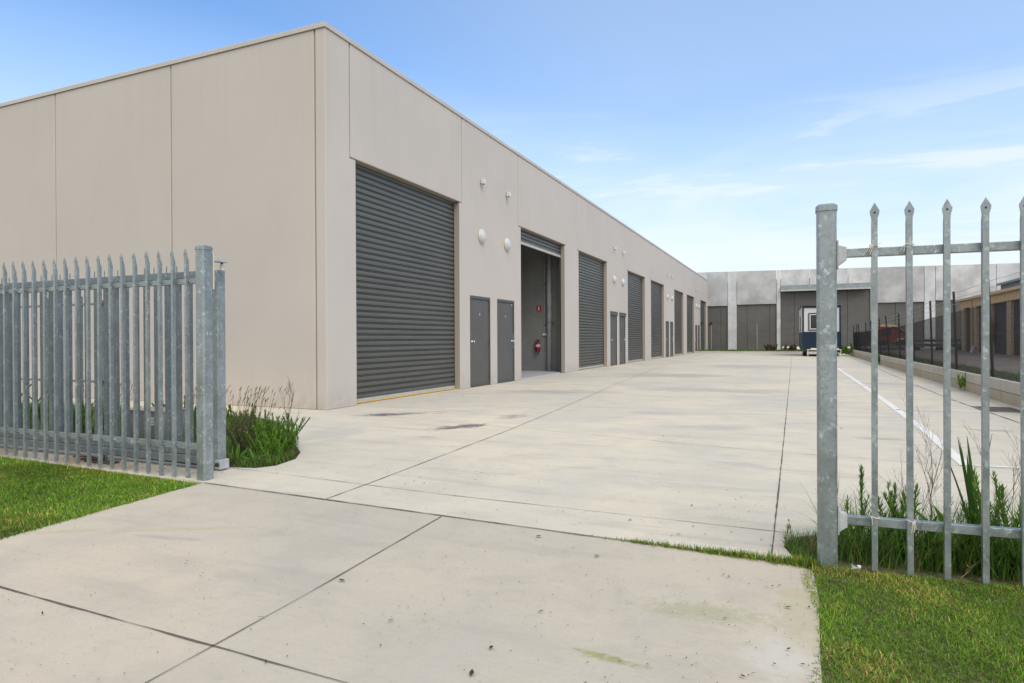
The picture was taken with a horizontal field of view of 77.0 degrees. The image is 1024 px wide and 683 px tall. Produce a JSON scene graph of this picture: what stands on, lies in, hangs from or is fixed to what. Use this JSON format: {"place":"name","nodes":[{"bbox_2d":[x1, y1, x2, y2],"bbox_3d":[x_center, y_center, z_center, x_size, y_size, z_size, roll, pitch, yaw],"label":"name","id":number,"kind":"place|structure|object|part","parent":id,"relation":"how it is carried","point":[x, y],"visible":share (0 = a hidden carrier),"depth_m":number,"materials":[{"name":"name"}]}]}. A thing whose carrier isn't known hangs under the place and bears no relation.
{"place":"outdoors","nodes":[
{"label":"outdoors","id":0,"kind":"place"},
{"bbox_2d":[0,456,197,539],"bbox_3d":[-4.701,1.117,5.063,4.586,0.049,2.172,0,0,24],"label":"lawn grass","id":1,"kind":"structure","parent":0,"point":[54,505],"depth_m":4.85,"materials":[{"name":"plant"}]},
{"bbox_2d":[0,444,214,483],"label":"fence strip","id":2,"kind":"object","parent":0,"point":[154,467],"visible":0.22,"depth_m":5.96,"materials":[{"name":"concrete"}]},
{"bbox_2d":[72,456,97,459],"bbox_3d":[-4.023,1.110,6.107,0.416,0.031,0.108,0,0,24],"label":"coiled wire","id":3,"kind":"object","parent":2,"relation":"on","point":[93,458],"visible":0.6,"depth_m":6.11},
{"bbox_2d":[84,454,119,464],"bbox_3d":[-3.835,1.088,6.014,0.350,0.084,0.100,0,0,24],"label":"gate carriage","id":4,"kind":"object","parent":2,"relation":"on","point":[106,460],"visible":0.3,"depth_m":6.00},
{"bbox_2d":[0,245,213,480],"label":"palisade fence","id":5,"kind":"object","parent":2,"relation":"on","point":[203,445],"visible":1,"depth_m":5.65,"materials":[{"name":"metal"}]},
{"bbox_2d":[212,253,227,288],"bbox_3d":[-2.479,-0.577,5.418,0.192,0.298,0.268,0,0,24],"label":"gate guide","id":6,"kind":"object","parent":5,"relation":"attached to","point":[221,265],"visible":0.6,"depth_m":5.42,"materials":[{"name":"grey metal"}]},
{"bbox_2d":[21,401,299,467],"bbox_3d":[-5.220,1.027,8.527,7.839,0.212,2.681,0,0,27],"label":"bed grass","id":7,"kind":"structure","parent":0,"point":[195,433],"depth_m":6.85,"materials":[{"name":"green plant"}]},
{"bbox_2d":[21,395,48,428],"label":"leafy shrub","id":8,"kind":"object","parent":7,"relation":"on","point":[31,409],"visible":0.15,"depth_m":8.57,"materials":[{"name":"green plant"}]},
{"bbox_2d":[21,297,103,408],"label":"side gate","id":9,"kind":"structure","parent":7,"relation":"on","point":[82,305],"depth_m":11.10,"materials":[{"name":"metal"}]},
{"bbox_2d":[38,396,93,424],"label":"leafy shrub","id":10,"kind":"object","parent":7,"relation":"on","point":[39,415],"visible":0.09,"depth_m":8.05,"materials":[{"name":"green plant"}]},
{"bbox_2d":[73,401,103,432],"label":"leafy shrub","id":11,"kind":"object","parent":7,"relation":"on","point":[83,422],"visible":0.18,"depth_m":7.53,"materials":[{"name":"green plant"}]},
{"bbox_2d":[83,380,140,427],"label":"seeding grass","id":12,"kind":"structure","parent":7,"relation":"on","point":[102,399],"depth_m":8.24,"materials":[{"name":"brown plant"}]},
{"bbox_2d":[130,407,184,441],"bbox_3d":[-3.995,0.946,7.261,0.570,0.372,0.330,0,0,24],"label":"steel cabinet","id":13,"kind":"object","parent":7,"relation":"on","point":[142,421],"visible":0.3,"depth_m":7.15,"materials":[{"name":"grey metal"}]},
{"bbox_2d":[151,395,195,421],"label":"leafy shrub","id":14,"kind":"object","parent":7,"relation":"on","point":[182,404],"visible":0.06,"depth_m":8.15,"materials":[{"name":"green plant"}]},
{"bbox_2d":[183,386,231,441],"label":"seeding grass","id":15,"kind":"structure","parent":7,"relation":"on","point":[195,411],"depth_m":6.79,"materials":[{"name":"brown plant"}]},
{"bbox_2d":[194,404,254,431],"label":"leafy shrub","id":16,"kind":"object","parent":7,"relation":"on","point":[229,418],"visible":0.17,"depth_m":7.64,"materials":[{"name":"green plant"}]},
{"bbox_2d":[229,443,247,462],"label":"dock plant","id":17,"kind":"object","parent":7,"relation":"on","point":[243,452],"visible":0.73,"depth_m":5.99,"materials":[{"name":"green plant"}]},
{"bbox_2d":[226,410,260,455],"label":"leafy shrub","id":18,"kind":"object","parent":7,"relation":"on","point":[239,437],"visible":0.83,"depth_m":6.32,"materials":[{"name":"green plant"}]},
{"bbox_2d":[226,402,269,449],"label":"leafy shrub","id":19,"kind":"object","parent":7,"relation":"on","point":[234,417],"visible":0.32,"depth_m":6.59,"materials":[{"name":"green plant"}]},
{"bbox_2d":[240,448,266,463],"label":"dock plant","id":20,"kind":"object","parent":7,"relation":"on","point":[252,454],"visible":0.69,"depth_m":5.89,"materials":[{"name":"green plant"}]},
{"bbox_2d":[226,385,287,452],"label":"seeding grass","id":21,"kind":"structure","parent":7,"relation":"on","point":[238,409],"depth_m":6.54,"materials":[{"name":"brown plant"}]},
{"bbox_2d":[233,445,298,467],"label":"bed rim weeds","id":22,"kind":"object","parent":7,"relation":"on","point":[275,459],"visible":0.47,"depth_m":5.91,"materials":[{"name":"green plant"}]},
{"bbox_2d":[243,415,290,450],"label":"leafy shrub","id":23,"kind":"object","parent":7,"relation":"on","point":[262,427],"visible":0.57,"depth_m":6.26,"materials":[{"name":"green plant"}]},
{"bbox_2d":[256,430,285,457],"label":"leafy shrub","id":24,"kind":"object","parent":7,"relation":"on","point":[277,442],"visible":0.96,"depth_m":6.09,"materials":[{"name":"green plant"}]},
{"bbox_2d":[249,409,298,447],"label":"leafy shrub","id":25,"kind":"object","parent":7,"relation":"on","point":[272,424],"visible":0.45,"depth_m":6.41,"materials":[{"name":"green plant"}]},
{"bbox_2d":[268,418,297,453],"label":"leafy shrub","id":26,"kind":"object","parent":7,"relation":"on","point":[292,438],"visible":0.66,"depth_m":6.37,"materials":[{"name":"green plant"}]},
{"bbox_2d":[279,381,299,438],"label":"dry weed","id":27,"kind":"object","parent":7,"relation":"on","point":[289,403],"visible":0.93,"depth_m":6.72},
{"bbox_2d":[276,413,309,447],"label":"leafy shrub","id":28,"kind":"object","parent":7,"relation":"on","point":[298,427],"visible":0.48,"depth_m":6.71,"materials":[{"name":"green plant"}]},
{"bbox_2d":[0,483,821,682],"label":"driveway","id":29,"kind":"structure","parent":0,"point":[246,585],"depth_m":2.77,"materials":[{"name":"concrete"}]},
{"bbox_2d":[0,516,441,682],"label":"driveway joint","id":30,"kind":"object","parent":29,"relation":"on","point":[201,641],"visible":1,"depth_m":2.52,"materials":[{"name":"concrete"}]},
{"bbox_2d":[0,0,1023,278],"label":"sky","id":31,"kind":"structure","parent":0,"point":[716,131],"materials":[{"name":"blue"}]},
{"bbox_2d":[21,353,1020,563],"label":"yard pavement","id":32,"kind":"structure","parent":0,"point":[722,418],"depth_m":6.51,"materials":[{"name":"concrete"}]},
{"bbox_2d":[0,266,228,469],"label":"sliding gate","id":33,"kind":"structure","parent":32,"relation":"on","point":[220,461],"depth_m":6.13,"materials":[{"name":"grey metal"}]},
{"bbox_2d":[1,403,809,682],"bbox_3d":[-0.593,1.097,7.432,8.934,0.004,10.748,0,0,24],"label":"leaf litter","id":34,"kind":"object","parent":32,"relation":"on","point":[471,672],"visible":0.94,"depth_m":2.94,"materials":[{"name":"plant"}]},
{"bbox_2d":[205,356,1018,558],"bbox_3d":[9.083,0.988,25.232,10.160,0.001,46.496,0,0,24],"label":"slab joint","id":35,"kind":"object","parent":32,"relation":"on","point":[607,512],"visible":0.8,"depth_m":4.79,"materials":[{"name":"concrete"}]},
{"bbox_2d":[591,534,818,569],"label":"joint grass","id":36,"kind":"structure","parent":35,"relation":"on","point":[801,561],"depth_m":3.31,"materials":[{"name":"plant"}]},
{"bbox_2d":[694,351,816,353],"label":"kerb","id":37,"kind":"structure","parent":32,"relation":"on","point":[791,352],"depth_m":46.67,"materials":[{"name":"concrete"}]},
{"bbox_2d":[784,519,791,535],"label":"leafy weed","id":38,"kind":"object","parent":32,"relation":"on","point":[788,528],"visible":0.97,"depth_m":3.66,"materials":[{"name":"green plant"}]},
{"bbox_2d":[798,305,841,355],"bbox_3d":[19.513,-0.744,40.878,2.260,3.250,6.050,0,0,22],"label":"site trailer","id":39,"kind":"object","parent":32,"relation":"on","point":[807,328],"visible":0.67,"depth_m":39.00,"materials":[{"name":"blue metal"}]},
{"bbox_3d":[18.534,-1.196,38.789,1.200,1.060,0.047,0,0,22],"label":"window","id":40,"kind":"part","parent":39,"relation":"part of","materials":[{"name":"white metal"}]},
{"bbox_2d":[837,368,972,465],"bbox_3d":[8.013,1.032,14.645,0.165,0.001,19.757,0,0,24],"label":"lane line","id":41,"kind":"object","parent":32,"relation":"on","point":[955,455],"visible":0.82,"depth_m":8.01,"materials":[{"name":"paint"}]},
{"bbox_2d":[956,372,965,387],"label":"wall weed","id":42,"kind":"object","parent":32,"relation":"on","point":[962,379],"depth_m":13.47,"materials":[{"name":"green plant"}]},
{"bbox_2d":[971,406,1019,412],"bbox_3d":[7.511,1.048,9.930,0.530,0.008,0.800,0,0,24],"label":"drain grate","id":43,"kind":"object","parent":32,"relation":"on","point":[1004,409],"visible":0.78,"depth_m":9.89,"materials":[{"name":"metal"}]},
{"bbox_2d":[975,465,1020,467],"bbox_3d":[4.833,1.082,5.360,1.643,0.001,0.055,0,0,20],"label":"painted line marking","id":44,"kind":"object","parent":32,"relation":"on","point":[1000,466],"visible":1,"depth_m":5.58,"materials":[{"name":"paint"}]},
{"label":"corner slab","id":45,"kind":"structure","parent":32,"relation":"on","visible":0},
{"bbox_2d":[839,342,853,355],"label":"wall weed","id":46,"kind":"object","parent":45,"relation":"on","point":[845,350],"depth_m":39.42,"materials":[{"name":"green plant"}]},
{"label":"planter soil","id":47,"kind":"structure","parent":32,"relation":"on","visible":0},
{"bbox_2d":[698,348,815,350],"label":"planter grass","id":48,"kind":"structure","parent":47,"relation":"on","point":[751,350],"depth_m":48.21,"materials":[{"name":"green plant"}]},
{"bbox_2d":[764,344,777,350],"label":"planter shrub","id":49,"kind":"object","parent":47,"relation":"on","point":[771,347],"visible":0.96,"depth_m":48.11,"materials":[{"name":"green plant"}]},
{"bbox_2d":[784,344,796,350],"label":"planter shrub","id":50,"kind":"object","parent":47,"relation":"on","point":[793,346],"visible":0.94,"depth_m":47.52,"materials":[{"name":"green plant"}]},
{"bbox_2d":[357,353,688,403],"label":"warehouse floor","id":51,"kind":"structure","parent":0,"point":[527,374],"depth_m":20.53,"materials":[{"name":"concrete"}]},
{"bbox_2d":[0,21,707,409],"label":"warehouse","id":52,"kind":"structure","parent":51,"relation":"on","point":[328,195],"depth_m":12.29,"materials":[{"name":"beige concrete"}]},
{"bbox_2d":[355,163,454,402],"bbox_3d":[-2.066,-1.101,12.844,0.034,4.360,3.860,0,0,24],"label":"roller door","id":53,"kind":"structure","parent":52,"relation":"in","point":[405,283],"depth_m":12.62,"materials":[{"name":"grey metal"}]},
{"bbox_2d":[470,296,490,387],"bbox_3d":[-0.775,0.002,15.473,0.153,2.146,1.092,0,0,24],"label":"door","id":54,"kind":"structure","parent":52,"relation":"in","point":[480,350],"depth_m":15.50,"materials":[{"name":"silver metal"}]},
{"bbox_2d":[478,229,485,242],"bbox_3d":[-0.698,-2.535,15.468,0.101,0.344,0.344,0,0,24],"label":"wall light","id":55,"kind":"object","parent":52,"relation":"attached to","point":[481,235],"visible":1,"depth_m":15.38,"materials":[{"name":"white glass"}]},
{"bbox_2d":[497,299,514,383],"bbox_3d":[-0.174,-0.006,16.847,0.153,2.146,1.092,0,0,24],"label":"door","id":56,"kind":"structure","parent":52,"relation":"in","point":[505,308],"depth_m":16.85,"materials":[{"name":"silver metal"}]},
{"bbox_2d":[504,238,510,250],"bbox_3d":[-0.098,-2.543,16.843,0.101,0.344,0.344,0,0,24],"label":"wall light","id":57,"kind":"object","parent":52,"relation":"attached to","point":[507,244],"visible":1,"depth_m":16.75,"materials":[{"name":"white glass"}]},
{"bbox_2d":[534,340,539,351],"bbox_3d":[0.884,0.144,22.221,0.179,0.415,0.166,0,0,-17],"label":"fire extinguisher","id":58,"kind":"object","parent":52,"relation":"attached to","point":[537,346],"visible":1,"depth_m":22.16,"materials":[{"name":"metal"}]},
{"bbox_2d":[521,229,560,257],"bbox_3d":[0.851,-3.052,19.535,0.034,0.598,3.840,0,0,24],"label":"roller door","id":59,"kind":"structure","parent":52,"relation":"in","point":[528,239],"depth_m":19.52,"materials":[{"name":"metal"}]},
{"bbox_2d":[542,253,546,335],"bbox_3d":[1.115,-2.479,22.193,0.150,4.560,0.044,0,0,24],"label":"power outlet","id":60,"kind":"object","parent":52,"relation":"attached to","point":[544,334],"visible":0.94,"depth_m":22.19,"materials":[{"name":"white plastic"}]},
{"bbox_2d":[546,253,553,370],"bbox_3d":[1.301,-1.873,22.030,0.241,5.772,0.199,0,0,24],"label":"downpipe","id":61,"kind":"object","parent":52,"relation":"attached to","point":[549,317],"visible":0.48,"depth_m":21.96,"materials":[{"name":"grey plastic"}]},
{"bbox_2d":[578,252,603,369],"bbox_3d":[2.954,-1.168,24.335,0.034,4.360,3.860,0,0,24],"label":"roller door","id":62,"kind":"structure","parent":52,"relation":"in","point":[591,301],"depth_m":24.42,"materials":[{"name":"metal"}]},
{"bbox_2d":[610,311,617,365],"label":"door","id":63,"kind":"structure","parent":52,"relation":"in","point":[613,315],"depth_m":26.99,"materials":[{"name":"silver metal"}]},
{"bbox_2d":[619,312,625,364],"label":"door","id":64,"kind":"structure","parent":52,"relation":"in","point":[622,355],"depth_m":28.41,"materials":[{"name":"silver metal"}]},
{"bbox_2d":[628,272,642,362],"bbox_3d":[5.880,-1.208,31.034,0.034,4.360,3.840,0,0,24],"label":"roller door","id":65,"kind":"structure","parent":52,"relation":"in","point":[634,281],"depth_m":31.22,"materials":[{"name":"metal"}]},
{"bbox_2d":[651,281,661,358],"bbox_3d":[7.973,-1.236,35.827,0.034,4.360,3.860,0,0,24],"label":"roller door","id":66,"kind":"structure","parent":52,"relation":"in","point":[656,333],"depth_m":36.13,"materials":[{"name":"metal"}]},
{"bbox_2d":[666,321,668,356],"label":"door","id":67,"kind":"structure","parent":52,"relation":"in","point":[667,322],"depth_m":38.62,"materials":[{"name":"silver metal"}]},
{"bbox_2d":[670,322,673,355],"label":"door","id":68,"kind":"structure","parent":52,"relation":"in","point":[671,323],"depth_m":39.89,"materials":[{"name":"silver metal"}]},
{"bbox_2d":[674,290,681,354],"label":"roller door","id":69,"kind":"structure","parent":52,"relation":"in","point":[677,295],"depth_m":42.76,"materials":[{"name":"metal"}]},
{"bbox_2d":[687,296,692,353],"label":"roller door","id":70,"kind":"structure","parent":52,"relation":"in","point":[689,299],"depth_m":47.70,"materials":[{"name":"metal"}]},
{"bbox_2d":[695,325,696,350],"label":"door","id":71,"kind":"structure","parent":52,"relation":"in","point":[695,325],"depth_m":49.92,"materials":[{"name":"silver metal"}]},
{"bbox_2d":[698,325,699,349],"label":"door","id":72,"kind":"structure","parent":52,"relation":"in","point":[698,325],"depth_m":51.33,"materials":[{"name":"silver metal"}]},
{"bbox_2d":[700,301,704,349],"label":"roller door","id":73,"kind":"structure","parent":52,"relation":"in","point":[701,303],"depth_m":54.53,"materials":[{"name":"metal"}]},
{"bbox_2d":[787,539,1023,682],"bbox_3d":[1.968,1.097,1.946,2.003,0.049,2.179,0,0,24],"label":"lawn grass","id":74,"kind":"structure","parent":0,"point":[925,599],"depth_m":2.50,"materials":[{"name":"plant"}]},
{"bbox_2d":[800,535,815,550],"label":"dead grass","id":75,"kind":"structure","parent":74,"relation":"on","point":[811,542],"depth_m":3.38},
{"bbox_2d":[778,527,844,564],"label":"bed edge grass","id":76,"kind":"structure","parent":74,"relation":"on","point":[793,543],"depth_m":3.45,"materials":[{"name":"green plant"}]},
{"bbox_2d":[851,564,860,569],"bbox_3d":[1.643,1.075,3.073,0.046,0.030,0.025,0,0,24],"label":"crumpled paper","id":77,"kind":"object","parent":74,"relation":"on","point":[856,567],"visible":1,"depth_m":3.07,"materials":[{"name":"white paper"}]},
{"bbox_2d":[844,493,869,541],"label":"leafy weed","id":78,"kind":"object","parent":74,"relation":"on","point":[865,503],"visible":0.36,"depth_m":3.43,"materials":[{"name":"green plant"}]},
{"bbox_2d":[855,464,866,532],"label":"leafy weed","id":79,"kind":"object","parent":74,"relation":"on","point":[861,483],"visible":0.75,"depth_m":3.49,"materials":[{"name":"green plant"}]},
{"bbox_2d":[890,482,905,534],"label":"leafy weed","id":80,"kind":"object","parent":74,"relation":"on","point":[894,497],"visible":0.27,"depth_m":3.42,"materials":[{"name":"green plant"}]},
{"bbox_2d":[878,481,921,557],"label":"leafy weed","id":81,"kind":"object","parent":74,"relation":"on","point":[891,504],"visible":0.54,"depth_m":3.37,"materials":[{"name":"green plant"}]},
{"bbox_2d":[879,444,942,519],"bbox_3d":[2.186,0.850,3.550,0.178,0.533,0.345,0,0,-21],"label":"dry weed","id":82,"kind":"object","parent":74,"relation":"on","point":[934,488],"visible":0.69,"depth_m":3.53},
{"bbox_2d":[815,197,1023,588],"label":"palisade fence","id":83,"kind":"object","parent":74,"relation":"on","point":[833,519],"visible":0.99,"depth_m":3.06,"materials":[{"name":"metal"}]},
{"bbox_2d":[863,242,881,254],"bbox_3d":[1.738,-0.445,3.108,0.081,0.058,0.042,0,0,24],"label":"string tie","id":84,"kind":"object","parent":83,"relation":"attached to","point":[870,248],"visible":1,"depth_m":3.09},
{"bbox_2d":[906,519,915,532],"bbox_3d":[1.895,0.876,3.057,0.042,0.061,0.042,0,0,24],"label":"string tie","id":85,"kind":"object","parent":83,"relation":"attached to","point":[912,525],"visible":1,"depth_m":3.04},
{"bbox_2d":[898,393,942,520],"bbox_3d":[2.205,0.687,3.380,0.207,0.860,0.343,0,0,9],"label":"dry weed","id":86,"kind":"object","parent":74,"relation":"on","point":[931,481],"visible":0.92,"depth_m":3.40,"materials":[{"name":"plant"}]},
{"bbox_2d":[878,511,963,562],"bbox_3d":[2.049,0.986,3.217,0.411,0.264,0.265,0,0,29],"label":"dock plant","id":87,"kind":"object","parent":74,"relation":"on","point":[929,536],"visible":0.37,"depth_m":3.21,"materials":[{"name":"green plant"}]},
{"bbox_2d":[914,503,1000,564],"bbox_3d":[2.199,0.951,3.194,0.412,0.333,0.271,0,0,29],"label":"dock plant","id":88,"kind":"object","parent":74,"relation":"on","point":[977,522],"visible":0.33,"depth_m":3.17,"materials":[{"name":"green plant"}]},
{"bbox_2d":[941,478,975,522],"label":"leafy weed","id":89,"kind":"object","parent":74,"relation":"on","point":[960,507],"visible":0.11,"depth_m":3.39,"materials":[{"name":"green plant"}]},
{"bbox_2d":[951,436,991,548],"bbox_3d":[2.387,0.791,3.332,0.342,0.650,0.157,0,0,-37],"label":"strap plant","id":90,"kind":"object","parent":74,"relation":"on","point":[969,477],"visible":0.55,"depth_m":3.29,"materials":[{"name":"green plant"}]},
{"bbox_2d":[932,511,1013,574],"bbox_3d":[2.196,0.969,3.127,0.528,0.297,0.506,0,0,-32],"label":"grass tuft","id":91,"kind":"object","parent":74,"relation":"on","point":[963,557],"visible":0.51,"depth_m":3.08,"materials":[{"name":"green plant"}]},
{"bbox_2d":[957,422,1020,518],"bbox_3d":[2.472,0.722,3.187,0.325,0.788,0.359,0,0,-27],"label":"dry weed","id":92,"kind":"object","parent":74,"relation":"on","point":[1014,484],"visible":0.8,"depth_m":3.17,"materials":[{"name":"plant"}]},
{"bbox_2d":[959,479,1020,561],"bbox_3d":[2.417,0.901,3.236,0.338,0.431,0.278,0,0,-9],"label":"leafy weed","id":93,"kind":"object","parent":74,"relation":"on","point":[1002,494],"visible":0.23,"depth_m":3.19,"materials":[{"name":"green plant"}]},
{"bbox_2d":[963,516,1020,577],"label":"grass tuft","id":94,"kind":"object","parent":74,"relation":"on","point":[1012,566],"visible":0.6,"depth_m":3.03,"materials":[{"name":"green plant"}]},
{"bbox_2d":[973,467,1020,544],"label":"leafy weed","id":95,"kind":"object","parent":74,"relation":"on","point":[997,498],"visible":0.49,"depth_m":3.20,"materials":[{"name":"green plant"}]},
{"bbox_2d":[991,446,1020,516],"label":"dry weed","id":96,"kind":"object","parent":74,"relation":"on","point":[1017,475],"visible":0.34,"depth_m":3.36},
{"bbox_2d":[790,481,1022,582],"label":"tall grass","id":97,"kind":"structure","parent":0,"point":[858,547],"depth_m":3.19,"materials":[{"name":"green plant"}]},
{"bbox_2d":[914,547,940,569],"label":"dead grass","id":98,"kind":"structure","parent":0,"point":[919,555],"depth_m":3.13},
{"bbox_2d":[914,339,961,349],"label":"beam stack","id":99,"kind":"object","parent":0,"point":[938,343],"visible":0.16,"depth_m":40.21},
{"bbox_2d":[863,351,1019,381],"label":"verge grass","id":100,"kind":"structure","parent":0,"point":[965,366],"depth_m":15.31,"materials":[{"name":"green plant"}]},
{"bbox_2d":[853,272,1019,380],"bbox_3d":[13.760,-0.272,22.688,0.194,2.103,40.052,0,0,24],"label":"wire fence","id":101,"kind":"object","parent":100,"relation":"on","point":[858,344],"visible":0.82,"depth_m":15.28,"materials":[{"name":"black metal"}]},
{"bbox_2d":[865,347,1019,372],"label":"neighbour yard","id":102,"kind":"structure","parent":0,"point":[1016,357],"depth_m":24.69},
{"bbox_2d":[698,263,1019,350],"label":"concrete hall","id":103,"kind":"structure","parent":102,"relation":"on","point":[753,310],"depth_m":54.50,"materials":[{"name":"concrete"}]},
{"bbox_2d":[878,324,917,347],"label":"orange loader","id":104,"kind":"object","parent":102,"relation":"on","point":[882,327],"visible":0.11,"depth_m":42.17,"materials":[{"name":"paint"}]},
{"bbox_2d":[961,560,977,577],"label":"dead grass","id":105,"kind":"structure","parent":0,"point":[971,567],"depth_m":3.02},
{"bbox_2d":[955,285,1019,354],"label":"storage building","id":106,"kind":"structure","parent":0,"point":[1004,295],"depth_m":30.87,"materials":[{"name":"metal"}]},
{"bbox_2d":[966,308,973,350],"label":"roller door","id":107,"kind":"structure","parent":106,"relation":"in","point":[966,308],"depth_m":36.39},
{"bbox_2d":[979,306,980,349],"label":"roller door","id":108,"kind":"structure","parent":106,"relation":"in","point":[979,306],"depth_m":34.25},
{"bbox_2d":[994,302,1006,353],"bbox_3d":[23.323,-0.653,30.621,0.035,2.490,2.400,0,0,24],"label":"roller door","id":109,"kind":"structure","parent":106,"relation":"in","point":[1003,316],"depth_m":30.76,"materials":[{"name":"metal"}]},
{"bbox_2d":[1014,301,1019,354],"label":"roller door","id":110,"kind":"structure","parent":106,"relation":"in","point":[1015,327],"depth_m":28.54,"materials":[{"name":"metal"}]},
{"bbox_2d":[996,278,1019,289],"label":"grey hall","id":111,"kind":"structure","parent":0,"point":[1010,284],"depth_m":40.13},
{"label":"ground","id":112,"kind":"structure","parent":0,"visible":0},
{"bbox_2d":[852,350,1019,407],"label":"retaining wall","id":113,"kind":"structure","parent":112,"relation":"on","point":[1005,391],"depth_m":13.67,"materials":[{"name":"concrete"}]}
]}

